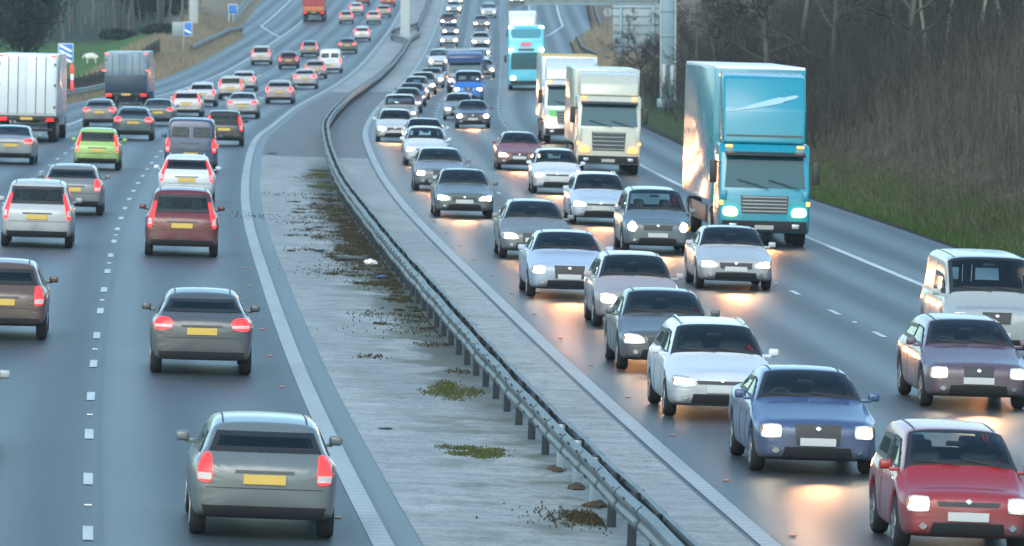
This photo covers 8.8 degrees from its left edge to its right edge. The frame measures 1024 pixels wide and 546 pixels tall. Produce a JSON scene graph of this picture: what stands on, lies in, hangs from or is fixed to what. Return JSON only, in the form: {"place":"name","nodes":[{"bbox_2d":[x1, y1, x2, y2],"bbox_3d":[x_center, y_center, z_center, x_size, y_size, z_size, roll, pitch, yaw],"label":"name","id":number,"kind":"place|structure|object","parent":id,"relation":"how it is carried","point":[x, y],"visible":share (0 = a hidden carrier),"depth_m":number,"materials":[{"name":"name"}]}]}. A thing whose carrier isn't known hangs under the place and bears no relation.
{"place":"outdoors","nodes":[
{"label":"outdoors","id":0,"kind":"place"},
{"bbox_2d":[67,8,242,102],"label":"dry grass","id":1,"kind":"structure","parent":0,"point":[206,19],"depth_m":617.00,"materials":[{"name":"plant"}]},
{"bbox_2d":[0,0,422,545],"bbox_3d":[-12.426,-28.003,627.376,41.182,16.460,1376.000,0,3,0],"label":"carriageway","id":2,"kind":"structure","parent":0,"point":[131,455],"depth_m":117.94,"materials":[{"name":"grey asphalt"}]},
{"bbox_2d":[0,125,41,163],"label":"saloon car","id":3,"kind":"object","parent":2,"relation":"on","point":[18,141],"visible":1,"depth_m":245.19,"materials":[{"name":"paint"}]},
{"bbox_2d":[0,257,58,338],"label":"hatchback car","id":4,"kind":"object","parent":2,"relation":"on","point":[24,294],"visible":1,"depth_m":124.36,"materials":[{"name":"paint"}]},
{"bbox_2d":[0,52,66,141],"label":"lorry trailer","id":5,"kind":"object","parent":2,"relation":"on","point":[33,91],"visible":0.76,"depth_m":281.93,"materials":[{"name":"paint"}]},
{"bbox_2d":[0,179,81,247],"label":"people carrier","id":6,"kind":"object","parent":2,"relation":"on","point":[43,208],"visible":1,"depth_m":166.25,"materials":[{"name":"paint"}]},
{"bbox_2d":[11,186,63,203],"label":"rear window","id":7,"kind":"structure","parent":6,"relation":"in","point":[18,187],"depth_m":166.41,"materials":[{"name":"black glass"}]},
{"bbox_2d":[38,163,110,214],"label":"estate car","id":8,"kind":"object","parent":2,"relation":"on","point":[85,183],"visible":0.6,"depth_m":191.33,"materials":[{"name":"paint"}]},
{"bbox_2d":[72,127,126,169],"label":"hatchback car","id":9,"kind":"object","parent":2,"relation":"on","point":[102,145],"visible":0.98,"depth_m":241.18,"materials":[{"name":"paint"}]},
{"bbox_2d":[81,99,121,126],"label":"car","id":10,"kind":"object","parent":2,"relation":"on","point":[98,110],"visible":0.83,"depth_m":345.07,"materials":[{"name":"paint"}]},
{"bbox_2d":[102,51,154,108],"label":"box lorry","id":11,"kind":"object","parent":2,"relation":"on","point":[129,78],"visible":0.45,"depth_m":383.81,"materials":[{"name":"paint"}]},
{"bbox_2d":[105,54,124,74],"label":"rear door","id":12,"kind":"structure","parent":11,"relation":"in","point":[115,63],"depth_m":383.81,"materials":[{"name":"paint"}]},
{"bbox_2d":[127,54,146,74],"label":"rear door","id":13,"kind":"structure","parent":11,"relation":"in","point":[136,63],"depth_m":383.81,"materials":[{"name":"paint"}]},
{"bbox_2d":[111,106,158,139],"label":"car","id":14,"kind":"object","parent":2,"relation":"on","point":[131,120],"visible":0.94,"depth_m":292.10,"materials":[{"name":"paint"}]},
{"bbox_2d":[140,99,179,121],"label":"saloon car","id":15,"kind":"object","parent":2,"relation":"on","point":[165,110],"visible":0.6,"depth_m":349.15,"materials":[{"name":"paint"}]},
{"bbox_2d":[140,186,224,256],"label":"people carrier","id":16,"kind":"object","parent":2,"relation":"on","point":[181,216],"visible":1,"depth_m":163.25,"materials":[{"name":"paint"}]},
{"bbox_2d":[155,194,209,212],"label":"rear window","id":17,"kind":"structure","parent":16,"relation":"in","point":[158,195],"depth_m":163.39,"materials":[{"name":"black glass"}]},
{"bbox_2d":[154,153,220,202],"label":"estate car","id":18,"kind":"object","parent":2,"relation":"on","point":[189,170],"visible":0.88,"depth_m":205.24,"materials":[{"name":"paint"}]},
{"bbox_2d":[170,90,206,116],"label":"estate car","id":19,"kind":"object","parent":2,"relation":"on","point":[189,101],"visible":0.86,"depth_m":375.12,"materials":[{"name":"paint"}]},
{"bbox_2d":[162,117,222,172],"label":"panel van","id":20,"kind":"object","parent":2,"relation":"on","point":[191,135],"visible":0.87,"depth_m":241.11,"materials":[{"name":"paint"}]},
{"bbox_2d":[142,287,259,374],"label":"hatchback car","id":21,"kind":"object","parent":2,"relation":"on","point":[200,323],"visible":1,"depth_m":115.27,"materials":[{"name":"paint"}]},
{"bbox_2d":[187,82,220,106],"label":"hatchback car","id":22,"kind":"object","parent":2,"relation":"on","point":[208,90],"visible":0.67,"depth_m":404.24,"materials":[{"name":"paint"}]},
{"bbox_2d":[207,110,248,145],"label":"hatchback car","id":23,"kind":"object","parent":2,"relation":"on","point":[229,125],"visible":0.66,"depth_m":284.18,"materials":[{"name":"paint"}]},
{"bbox_2d":[83,6,373,539],"bbox_3d":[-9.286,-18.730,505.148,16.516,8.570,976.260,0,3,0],"label":"road marking","id":24,"kind":"object","parent":2,"relation":"on","point":[87,530],"visible":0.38,"depth_m":108.39,"materials":[{"name":"white paint"}]},
{"bbox_2d":[217,76,247,98],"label":"hatchback car","id":25,"kind":"object","parent":2,"relation":"on","point":[228,85],"visible":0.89,"depth_m":432.05,"materials":[{"name":"paint"}]},
{"bbox_2d":[225,92,262,117],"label":"saloon car","id":26,"kind":"object","parent":2,"relation":"on","point":[245,103],"visible":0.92,"depth_m":371.05,"materials":[{"name":"paint"}]},
{"bbox_2d":[230,71,259,90],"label":"estate car","id":27,"kind":"object","parent":2,"relation":"on","point":[250,78],"visible":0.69,"depth_m":470.12,"materials":[{"name":"paint"}]},
{"bbox_2d":[176,411,341,537],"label":"estate car","id":28,"kind":"object","parent":2,"relation":"on","point":[262,465],"visible":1,"depth_m":81.85,"materials":[{"name":"paint"}]},
{"bbox_2d":[250,45,273,64],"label":"people carrier","id":29,"kind":"object","parent":2,"relation":"on","point":[261,53],"visible":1,"depth_m":585.86,"materials":[{"name":"paint"}]},
{"bbox_2d":[264,80,297,103],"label":"estate car","id":30,"kind":"object","parent":2,"relation":"on","point":[279,89],"visible":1,"depth_m":415.05,"materials":[{"name":"paint"}]},
{"bbox_2d":[277,51,300,68],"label":"hatchback car","id":31,"kind":"object","parent":2,"relation":"on","point":[288,58],"visible":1,"depth_m":568.95,"materials":[{"name":"paint"}]},
{"bbox_2d":[291,69,319,88],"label":"hatchback car","id":32,"kind":"object","parent":2,"relation":"on","point":[305,77],"visible":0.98,"depth_m":477.93,"materials":[{"name":"paint"}]},
{"bbox_2d":[299,40,320,56],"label":"car","id":33,"kind":"object","parent":2,"relation":"on","point":[309,47],"visible":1,"depth_m":615.78,"materials":[{"name":"paint"}]},
{"bbox_2d":[303,0,326,21],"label":"lorry trailer","id":34,"kind":"object","parent":2,"relation":"on","point":[318,8],"visible":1,"depth_m":775.30,"materials":[{"name":"paint"}]},
{"bbox_2d":[303,60,328,77],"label":"hatchback car","id":35,"kind":"object","parent":2,"relation":"on","point":[318,66],"visible":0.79,"depth_m":526.02,"materials":[{"name":"paint"}]},
{"bbox_2d":[241,11,399,545],"bbox_3d":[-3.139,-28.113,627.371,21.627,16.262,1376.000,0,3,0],"label":"road marking","id":36,"kind":"structure","parent":2,"relation":"on","point":[374,527],"depth_m":116.66,"materials":[{"name":"paint"}]},
{"bbox_2d":[318,49,344,72],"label":"panel van","id":37,"kind":"object","parent":2,"relation":"on","point":[332,58],"visible":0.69,"depth_m":549.82,"materials":[{"name":"paint"}]},
{"bbox_2d":[337,38,358,52],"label":"hatchback car","id":38,"kind":"object","parent":2,"relation":"on","point":[347,44],"visible":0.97,"depth_m":628.75,"materials":[{"name":"paint"}]},
{"bbox_2d":[353,26,371,40],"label":"hatchback car","id":39,"kind":"object","parent":2,"relation":"on","point":[362,32],"visible":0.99,"depth_m":679.71,"materials":[{"name":"paint"}]},
{"bbox_2d":[379,93,420,117],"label":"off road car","id":40,"kind":"object","parent":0,"point":[412,108],"visible":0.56,"depth_m":341.26,"materials":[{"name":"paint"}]},
{"bbox_2d":[260,0,753,545],"bbox_3d":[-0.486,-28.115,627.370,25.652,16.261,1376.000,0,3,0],"label":"central reserve","id":41,"kind":"structure","parent":0,"point":[442,498],"depth_m":114.72,"materials":[{"name":"grey concrete"}]},
{"bbox_2d":[300,172,515,458],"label":"moss","id":42,"kind":"object","parent":41,"relation":"on","point":[448,389],"visible":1,"depth_m":111.61,"materials":[{"name":"green plant"}]},
{"bbox_2d":[219,169,611,535],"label":"weeds","id":43,"kind":"object","parent":41,"relation":"on","point":[359,241],"visible":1,"depth_m":158.78,"materials":[{"name":"plant"}]},
{"bbox_2d":[321,0,700,545],"bbox_3d":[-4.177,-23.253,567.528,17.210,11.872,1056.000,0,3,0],"label":"safety barrier","id":44,"kind":"object","parent":41,"relation":"on","point":[641,511],"visible":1,"depth_m":108.13,"materials":[{"name":"metal"}]},
{"bbox_2d":[0,0,1023,272],"bbox_3d":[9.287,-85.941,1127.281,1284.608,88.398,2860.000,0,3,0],"label":"ground","id":45,"kind":"structure","parent":0,"point":[658,120],"depth_m":610.28,"materials":[{"name":"green plant"}]},
{"bbox_2d":[0,0,25,51],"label":"evergreen tree","id":46,"kind":"object","parent":45,"relation":"on","point":[5,16],"visible":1,"depth_m":598.75,"materials":[{"name":"green plant"}]},
{"bbox_2d":[0,0,77,52],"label":"evergreen tree","id":47,"kind":"object","parent":45,"relation":"on","point":[37,17],"visible":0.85,"depth_m":609.99,"materials":[{"name":"green plant"}]},
{"bbox_2d":[58,43,73,94],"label":"countdown marker","id":48,"kind":"object","parent":45,"relation":"on","point":[67,48],"visible":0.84,"depth_m":424.75,"materials":[{"name":"white paint"}]},
{"bbox_2d":[67,83,103,97],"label":"safety barrier","id":49,"kind":"object","parent":45,"relation":"on","point":[88,89],"visible":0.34,"depth_m":440.05,"materials":[{"name":"metal"}]},
{"bbox_2d":[67,38,159,88],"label":"paling fence","id":50,"kind":"object","parent":45,"relation":"on","point":[90,79],"visible":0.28,"depth_m":487.06,"materials":[{"name":"brown wood"}]},
{"bbox_2d":[95,0,137,40],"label":"evergreen tree","id":51,"kind":"object","parent":45,"relation":"on","point":[119,32],"visible":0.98,"depth_m":653.84,"materials":[{"name":"green plant"}]},
{"bbox_2d":[111,0,156,20],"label":"evergreen tree","id":52,"kind":"object","parent":45,"relation":"on","point":[135,9],"visible":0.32,"depth_m":758.93,"materials":[{"name":"green plant"}]},
{"bbox_2d":[133,0,171,34],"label":"evergreen tree","id":53,"kind":"object","parent":45,"relation":"on","point":[160,26],"visible":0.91,"depth_m":639.08,"materials":[{"name":"green plant"}]},
{"bbox_2d":[133,0,188,17],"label":"evergreen tree","id":54,"kind":"object","parent":45,"relation":"on","point":[151,5],"visible":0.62,"depth_m":733.64,"materials":[{"name":"green plant"}]},
{"bbox_2d":[172,22,191,49],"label":"countdown marker","id":55,"kind":"object","parent":45,"relation":"on","point":[183,29],"visible":0.97,"depth_m":611.59,"materials":[{"name":"white paint"}]},
{"bbox_2d":[191,25,243,52],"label":"safety barrier","id":56,"kind":"object","parent":45,"relation":"on","point":[210,38],"visible":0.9,"depth_m":665.78,"materials":[{"name":"metal"}]},
{"bbox_2d":[189,0,410,37],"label":"portal gantry","id":57,"kind":"object","parent":45,"relation":"on","point":[404,17],"visible":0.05,"depth_m":693.06,"materials":[{"name":"grey metal"}]},
{"bbox_2d":[524,0,678,110],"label":"cantilever gantry","id":58,"kind":"object","parent":45,"relation":"on","point":[667,25],"visible":0.77,"depth_m":373.53,"materials":[{"name":"grey metal"}]},
{"bbox_2d":[597,8,659,108],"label":"sapling","id":59,"kind":"object","parent":45,"relation":"on","point":[624,60],"visible":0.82,"depth_m":394.21,"materials":[{"name":"brown plant"}]},
{"bbox_2d":[613,5,659,65],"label":"direction sign","id":60,"kind":"object","parent":45,"relation":"on","point":[644,17],"visible":0.5,"depth_m":451.72,"materials":[{"name":"grey metal"}]},
{"bbox_2d":[624,0,705,71],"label":"sapling","id":61,"kind":"object","parent":45,"relation":"on","point":[656,42],"visible":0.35,"depth_m":401.90,"materials":[{"name":"brown plant"}]},
{"bbox_2d":[648,0,744,61],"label":"sapling","id":62,"kind":"object","parent":45,"relation":"on","point":[686,36],"visible":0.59,"depth_m":388.49,"materials":[{"name":"brown plant"}]},
{"bbox_2d":[659,0,787,82],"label":"bare tree","id":63,"kind":"object","parent":45,"relation":"on","point":[718,55],"visible":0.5,"depth_m":351.72,"materials":[{"name":"brown plant"}]},
{"bbox_2d":[686,0,876,64],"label":"bare tree","id":64,"kind":"object","parent":45,"relation":"on","point":[758,7],"visible":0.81,"depth_m":324.86,"materials":[{"name":"brown plant"}]},
{"bbox_2d":[628,0,1023,154],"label":"scrub","id":65,"kind":"object","parent":45,"relation":"on","point":[812,28],"visible":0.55,"depth_m":286.64,"materials":[{"name":"brown plant"}]},
{"bbox_2d":[749,0,927,71],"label":"bare tree","id":66,"kind":"object","parent":45,"relation":"on","point":[857,2],"visible":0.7,"depth_m":306.37,"materials":[{"name":"brown plant"}]},
{"bbox_2d":[798,0,988,83],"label":"bare tree","id":67,"kind":"object","parent":45,"relation":"on","point":[913,3],"visible":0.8,"depth_m":285.99,"materials":[{"name":"brown plant"}]},
{"bbox_2d":[805,87,1023,234],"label":"bramble","id":68,"kind":"object","parent":45,"relation":"on","point":[900,163],"visible":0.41,"depth_m":230.45,"materials":[{"name":"brown plant"}]},
{"bbox_2d":[806,0,1023,193],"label":"thicket","id":69,"kind":"object","parent":45,"relation":"on","point":[982,111],"visible":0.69,"depth_m":250.12,"materials":[{"name":"brown plant"}]},
{"bbox_2d":[504,25,543,89],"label":"double deck coach","id":70,"kind":"object","parent":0,"point":[525,44],"visible":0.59,"depth_m":461.87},
{"bbox_2d":[570,20,700,86],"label":"dry grass","id":71,"kind":"structure","parent":0,"point":[599,34],"depth_m":646.90,"materials":[{"name":"plant"}]},
{"bbox_2d":[361,0,1023,545],"bbox_3d":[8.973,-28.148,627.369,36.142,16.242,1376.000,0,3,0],"label":"carriageway","id":72,"kind":"structure","parent":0,"point":[809,502],"depth_m":146.64,"materials":[{"name":"grey asphalt"}]},
{"bbox_2d":[373,109,411,141],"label":"hatchback car","id":73,"kind":"object","parent":72,"relation":"on","point":[389,122],"visible":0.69,"depth_m":300.74,"materials":[{"name":"paint"}]},
{"bbox_2d":[392,87,424,112],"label":"hatchback car","id":74,"kind":"object","parent":72,"relation":"on","point":[416,94],"visible":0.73,"depth_m":389.14,"materials":[{"name":"paint"}]},
{"bbox_2d":[395,83,428,105],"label":"saloon car","id":75,"kind":"object","parent":72,"relation":"on","point":[421,88],"visible":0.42,"depth_m":409.82,"materials":[{"name":"paint"}]},
{"bbox_2d":[399,118,449,150],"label":"saloon car","id":76,"kind":"object","parent":72,"relation":"on","point":[422,122],"visible":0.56,"depth_m":282.19,"materials":[{"name":"paint"}]},
{"bbox_2d":[400,126,450,164],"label":"hatchback car","id":77,"kind":"object","parent":72,"relation":"on","point":[414,143],"visible":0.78,"depth_m":260.91,"materials":[{"name":"paint"}]},
{"bbox_2d":[413,72,438,93],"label":"estate car","id":78,"kind":"object","parent":72,"relation":"on","point":[430,77],"visible":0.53,"depth_m":450.36,"materials":[{"name":"paint"}]},
{"bbox_2d":[426,49,446,67],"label":"people carrier","id":79,"kind":"object","parent":72,"relation":"on","point":[434,60],"visible":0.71,"depth_m":562.17,"materials":[{"name":"paint"}]},
{"bbox_2d":[409,147,470,189],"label":"estate car","id":80,"kind":"object","parent":72,"relation":"on","point":[428,163],"visible":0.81,"depth_m":227.31,"materials":[{"name":"paint"}]},
{"bbox_2d":[438,31,459,45],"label":"saloon car","id":81,"kind":"object","parent":72,"relation":"on","point":[448,37],"visible":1,"depth_m":657.31,"materials":[{"name":"paint"}]},
{"bbox_2d":[440,93,471,119],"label":"hatchback car","id":82,"kind":"object","parent":72,"relation":"on","point":[451,100],"visible":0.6,"depth_m":368.98,"materials":[{"name":"paint"}]},
{"bbox_2d":[428,168,497,217],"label":"saloon car","id":83,"kind":"object","parent":72,"relation":"on","point":[460,189],"visible":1,"depth_m":198.79,"materials":[{"name":"paint"}]},
{"bbox_2d":[442,49,486,93],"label":"box lorry","id":84,"kind":"object","parent":72,"relation":"on","point":[464,59],"visible":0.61,"depth_m":448.10,"materials":[{"name":"paint"}]},
{"bbox_2d":[451,70,485,99],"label":"panel van","id":85,"kind":"object","parent":72,"relation":"on","point":[474,89],"visible":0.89,"depth_m":422.61,"materials":[{"name":"paint"}]},
{"bbox_2d":[452,100,492,127],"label":"saloon car","id":86,"kind":"object","parent":72,"relation":"on","point":[472,112],"visible":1,"depth_m":342.54,"materials":[{"name":"paint"}]},
{"bbox_2d":[492,131,544,168],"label":"hatchback car","id":87,"kind":"object","parent":72,"relation":"on","point":[515,147],"visible":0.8,"depth_m":258.87,"materials":[{"name":"paint"}]},
{"bbox_2d":[506,11,535,36],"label":"box lorry","id":88,"kind":"object","parent":72,"relation":"on","point":[522,17],"visible":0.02,"depth_m":610.52,"materials":[{"name":"paint"}]},
{"bbox_2d":[492,198,573,257],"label":"hatchback car","id":89,"kind":"object","parent":72,"relation":"on","point":[517,221],"visible":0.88,"depth_m":169.23,"materials":[{"name":"paint"}]},
{"bbox_2d":[527,148,584,192],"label":"hatchback car","id":90,"kind":"object","parent":72,"relation":"on","point":[544,171],"visible":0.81,"depth_m":227.76,"materials":[{"name":"paint"}]},
{"bbox_2d":[518,229,613,296],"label":"saloon car","id":91,"kind":"object","parent":72,"relation":"on","point":[556,258],"visible":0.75,"depth_m":148.09,"materials":[{"name":"paint"}]},
{"bbox_2d":[536,53,597,142],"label":"box lorry","id":92,"kind":"object","parent":72,"relation":"on","point":[550,89],"visible":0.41,"depth_m":303.61,"materials":[{"name":"paint"}]},
{"bbox_2d":[363,0,780,545],"bbox_3d":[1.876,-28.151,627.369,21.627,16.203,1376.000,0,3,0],"label":"road marking","id":93,"kind":"structure","parent":72,"relation":"on","point":[740,519],"depth_m":116.84,"materials":[{"name":"paint"}]},
{"bbox_2d":[563,170,624,223],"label":"estate car","id":94,"kind":"object","parent":72,"relation":"on","point":[592,194],"visible":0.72,"depth_m":196.14,"materials":[{"name":"paint"}]},
{"bbox_2d":[564,65,647,173],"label":"box lorry","id":95,"kind":"object","parent":72,"relation":"on","point":[603,109],"visible":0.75,"depth_m":256.22,"materials":[{"name":"paint"}]},
{"bbox_2d":[584,250,683,325],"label":"hatchback car","id":96,"kind":"object","parent":72,"relation":"on","point":[610,276],"visible":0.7,"depth_m":136.38,"materials":[{"name":"paint"}]},
{"bbox_2d":[614,186,695,253],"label":"people carrier","id":97,"kind":"object","parent":72,"relation":"on","point":[661,223],"visible":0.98,"depth_m":174.76,"materials":[{"name":"paint"}]},
{"bbox_2d":[604,287,719,368],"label":"saloon car","id":98,"kind":"object","parent":72,"relation":"on","point":[635,318],"visible":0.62,"depth_m":121.58,"materials":[{"name":"paint"}]},
{"bbox_2d":[647,314,778,415],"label":"estate car","id":99,"kind":"object","parent":72,"relation":"on","point":[701,361],"visible":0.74,"depth_m":108.90,"materials":[{"name":"paint"}]},
{"bbox_2d":[528,5,923,286],"bbox_3d":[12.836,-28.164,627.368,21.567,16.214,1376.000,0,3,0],"label":"road marking","id":100,"kind":"object","parent":72,"relation":"on","point":[836,249],"visible":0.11,"depth_m":178.12,"materials":[{"name":"white paint"}]},
{"bbox_2d":[684,225,775,289],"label":"saloon car","id":101,"kind":"object","parent":72,"relation":"on","point":[727,252],"visible":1,"depth_m":154.92,"materials":[{"name":"paint"}]},
{"bbox_2d":[682,61,819,245],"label":"articulated lorry","id":102,"kind":"object","parent":72,"relation":"on","point":[746,156],"visible":0.87,"depth_m":181.75,"materials":[{"name":"paint"}]},
{"bbox_2d":[729,365,879,473],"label":"saloon car","id":103,"kind":"object","parent":72,"relation":"on","point":[803,412],"visible":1,"depth_m":96.99,"materials":[{"name":"paint"}]},
{"bbox_2d":[869,419,1023,545],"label":"hatchback car","id":104,"kind":"object","parent":72,"relation":"on","point":[967,487],"visible":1,"depth_m":84.44,"materials":[{"name":"paint"}]},
{"bbox_2d":[897,313,1023,407],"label":"estate car","id":105,"kind":"object","parent":72,"relation":"on","point":[959,354],"visible":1,"depth_m":113.14,"materials":[{"name":"paint"}]},
{"bbox_2d":[919,248,1023,349],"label":"panel van","id":106,"kind":"object","parent":72,"relation":"on","point":[1001,300],"visible":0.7,"depth_m":128.71,"materials":[{"name":"paint"}]},
{"bbox_2d":[680,85,1023,255],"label":"dry grass","id":107,"kind":"structure","parent":0,"point":[970,213],"depth_m":221.91,"materials":[{"name":"brown plant"}]},
{"bbox_2d":[806,143,1023,257],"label":"grass","id":108,"kind":"structure","parent":0,"point":[915,224],"depth_m":207.06,"materials":[{"name":"green plant"}]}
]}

